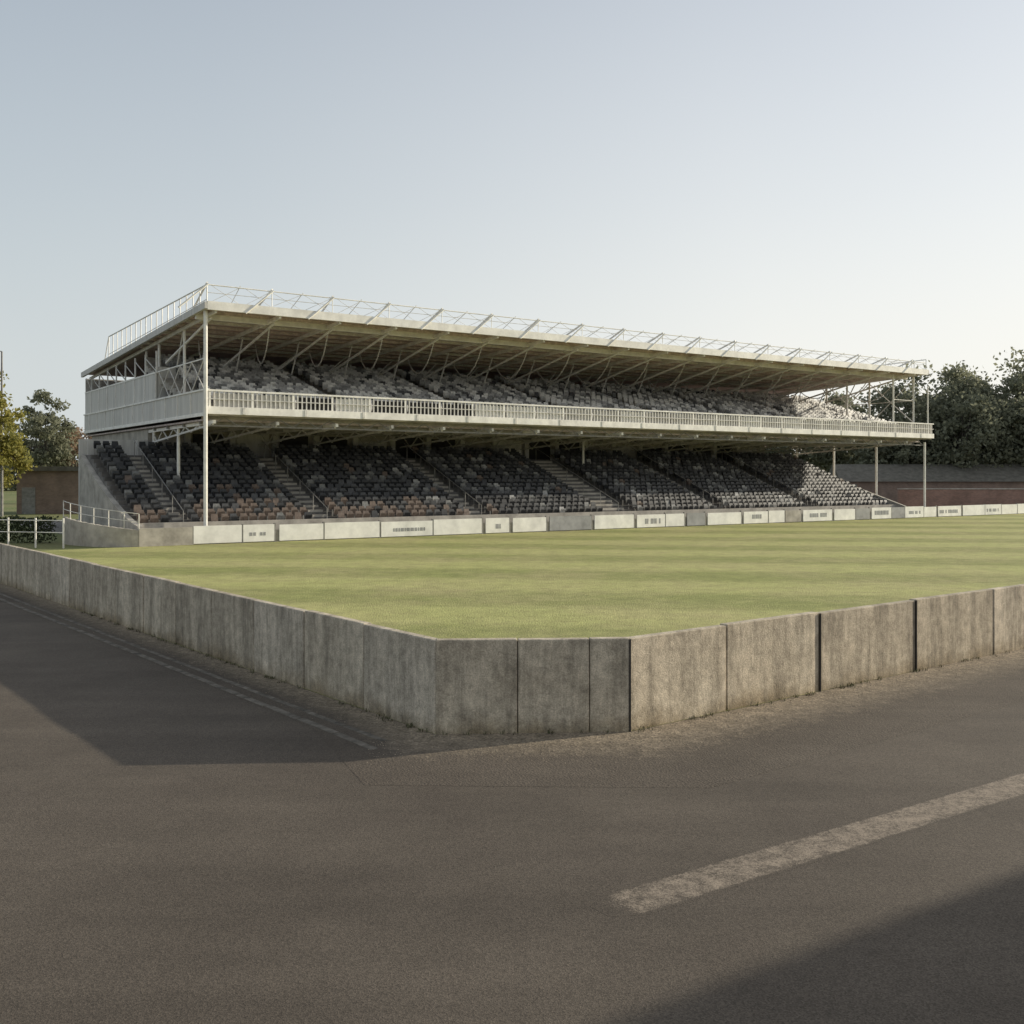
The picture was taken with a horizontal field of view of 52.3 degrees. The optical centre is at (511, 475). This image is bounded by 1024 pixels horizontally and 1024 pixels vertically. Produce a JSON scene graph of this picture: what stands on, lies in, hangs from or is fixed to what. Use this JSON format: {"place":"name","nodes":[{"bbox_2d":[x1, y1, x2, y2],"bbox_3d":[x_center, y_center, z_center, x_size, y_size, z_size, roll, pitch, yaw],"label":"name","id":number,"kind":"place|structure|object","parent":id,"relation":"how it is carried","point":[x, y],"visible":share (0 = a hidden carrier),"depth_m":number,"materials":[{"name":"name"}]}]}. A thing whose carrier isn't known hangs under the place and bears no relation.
{"place":"outdoors","nodes":[
{"label":"outdoors","id":0,"kind":"place"},
{"bbox_2d":[12,519,78,533],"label":"stand path","id":1,"kind":"structure","parent":0,"point":[58,528],"depth_m":62.98,"materials":[{"name":"concrete"}]},
{"bbox_2d":[139,503,1023,546],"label":"pitchside barrier","id":2,"kind":"object","parent":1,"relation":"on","point":[216,534],"visible":0.98,"depth_m":54.81,"materials":[{"name":"metal"}]},
{"bbox_2d":[829,464,1023,501],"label":"brick pavilion","id":3,"kind":"structure","parent":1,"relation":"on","point":[891,478],"depth_m":112.67,"materials":[{"name":"brick"}]},
{"bbox_2d":[0,489,818,691],"bbox_3d":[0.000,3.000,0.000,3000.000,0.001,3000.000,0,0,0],"label":"ground","id":4,"kind":"structure","parent":0,"point":[9,502],"depth_m":53.44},
{"bbox_2d":[0,351,2,516],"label":"street lamp","id":5,"kind":"object","parent":4,"relation":"on","point":[1,490],"visible":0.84,"depth_m":76.94,"materials":[{"name":"metal"}]},
{"bbox_2d":[0,370,36,491],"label":"maple tree","id":6,"kind":"object","parent":4,"relation":"on","point":[13,452],"visible":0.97,"depth_m":77.40,"materials":[{"name":"green plant"}]},
{"bbox_2d":[0,515,58,542],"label":"hedge","id":7,"kind":"object","parent":4,"relation":"on","point":[16,524],"visible":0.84,"depth_m":46.76,"materials":[{"name":"green plant"}]},
{"bbox_2d":[0,518,63,547],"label":"white post fence","id":8,"kind":"object","parent":4,"relation":"on","point":[35,532],"visible":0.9,"depth_m":43.51,"materials":[{"name":"metal"}]},
{"bbox_2d":[4,389,78,472],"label":"oak tree","id":9,"kind":"object","parent":4,"relation":"on","point":[41,454],"visible":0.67,"depth_m":111.08,"materials":[{"name":"green plant"}]},
{"bbox_2d":[11,466,78,513],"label":"brick clubhouse","id":10,"kind":"structure","parent":4,"relation":"on","point":[45,489],"depth_m":82.28,"materials":[{"name":"brown brick"}]},
{"bbox_2d":[22,487,34,513],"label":"door","id":11,"kind":"structure","parent":10,"relation":"in","point":[28,493],"depth_m":82.06,"materials":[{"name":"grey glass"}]},
{"bbox_2d":[60,427,91,466],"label":"beech tree","id":12,"kind":"object","parent":4,"relation":"on","point":[75,447],"visible":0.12,"depth_m":114.53,"materials":[{"name":"green plant"}]},
{"bbox_2d":[63,501,138,546],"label":"wall and rail","id":13,"kind":"structure","parent":4,"relation":"on","point":[80,533],"depth_m":44.04,"materials":[{"name":"concrete"}]},
{"bbox_2d":[3,438,865,490],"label":"distant tree line","id":14,"kind":"object","parent":4,"relation":"on","point":[13,487],"visible":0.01,"depth_m":212.36,"materials":[{"name":"green plant"}]},
{"bbox_2d":[79,282,933,529],"bbox_3d":[0.885,-2.786,70.591,57.370,11.572,24.975,0,0,-34],"label":"football grandstand","id":15,"kind":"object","parent":4,"relation":"on","point":[213,413],"visible":0.99,"depth_m":59.24,"materials":[{"name":"concrete"},{"name":"white steel"},{"name":"plastic"}]},
{"bbox_2d":[765,446,813,461],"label":"oak tree","id":16,"kind":"object","parent":4,"relation":"on","point":[773,448],"visible":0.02,"depth_m":128.14,"materials":[{"name":"green plant"}]},
{"bbox_2d":[782,390,880,473],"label":"oak tree","id":17,"kind":"object","parent":4,"relation":"on","point":[843,456],"visible":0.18,"depth_m":125.75,"materials":[{"name":"green plant"}]},
{"bbox_2d":[849,405,942,467],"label":"oak tree","id":18,"kind":"object","parent":4,"relation":"on","point":[902,457],"visible":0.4,"depth_m":116.99,"materials":[{"name":"green plant"}]},
{"bbox_2d":[852,359,972,462],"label":"oak tree","id":19,"kind":"object","parent":4,"relation":"on","point":[904,395],"visible":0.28,"depth_m":120.02,"materials":[{"name":"green plant"}]},
{"bbox_2d":[904,361,1015,454],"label":"oak tree","id":20,"kind":"object","parent":4,"relation":"on","point":[968,381],"visible":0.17,"depth_m":122.75,"materials":[{"name":"green plant"}]},
{"bbox_2d":[897,488,1023,506],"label":"brick boundary wall","id":21,"kind":"structure","parent":4,"relation":"on","point":[909,497],"depth_m":97.00,"materials":[{"name":"brick"}]},
{"bbox_2d":[916,360,1016,463],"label":"oak tree","id":22,"kind":"object","parent":4,"relation":"on","point":[986,377],"depth_m":127.54,"materials":[{"name":"green plant"}]},
{"bbox_2d":[916,391,1019,470],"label":"oak tree","id":23,"kind":"object","parent":4,"relation":"on","point":[973,411],"visible":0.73,"depth_m":115.31,"materials":[{"name":"green plant"}]},
{"bbox_2d":[966,392,1023,466],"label":"oak tree","id":24,"kind":"object","parent":4,"relation":"on","point":[1015,412],"visible":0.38,"depth_m":115.68,"materials":[{"name":"green plant"}]},
{"bbox_2d":[969,347,1023,463],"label":"oak tree","id":25,"kind":"object","parent":4,"relation":"on","point":[1014,383],"visible":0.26,"depth_m":122.37,"materials":[{"name":"green plant"}]},
{"bbox_2d":[0,601,1023,1023],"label":"road","id":26,"kind":"structure","parent":0,"point":[178,849],"depth_m":7.67,"materials":[{"name":"grey asphalt"}]},
{"bbox_2d":[0,593,386,749],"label":"drainage kerb","id":27,"kind":"structure","parent":26,"relation":"on","point":[324,728],"depth_m":14.93,"materials":[{"name":"grey concrete"}]},
{"bbox_2d":[590,771,1023,916],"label":"road marking","id":28,"kind":"object","parent":26,"relation":"on","point":[672,889],"visible":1,"depth_m":8.31,"materials":[{"name":"paint"}]},
{"bbox_2d":[0,583,1023,787],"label":"gravel verge","id":29,"kind":"structure","parent":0,"point":[768,747],"depth_m":12.06,"materials":[{"name":"grey gravel"}]},
{"bbox_2d":[0,543,1023,733],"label":"panels","id":30,"kind":"object","parent":29,"relation":"on","point":[433,685],"visible":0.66,"depth_m":13.86,"materials":[{"name":"concrete"}]},
{"bbox_2d":[517,600,916,731],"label":"joints","id":31,"kind":"object","parent":30,"relation":"attached to","point":[630,667],"visible":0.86,"depth_m":12.21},
{"bbox_2d":[81,611,1009,734],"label":"weeds","id":32,"kind":"object","parent":29,"relation":"on","point":[502,732],"visible":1,"depth_m":14.66,"materials":[{"name":"green plant"}]},
{"bbox_2d":[0,0,1023,474],"label":"sky","id":33,"kind":"structure","parent":0,"point":[835,176],"materials":[{"name":"blue"}]},
{"bbox_2d":[19,514,1023,732],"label":"pitch","id":34,"kind":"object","parent":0,"point":[629,582],"visible":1,"depth_m":32.60,"materials":[{"name":"green plant"}]}
]}

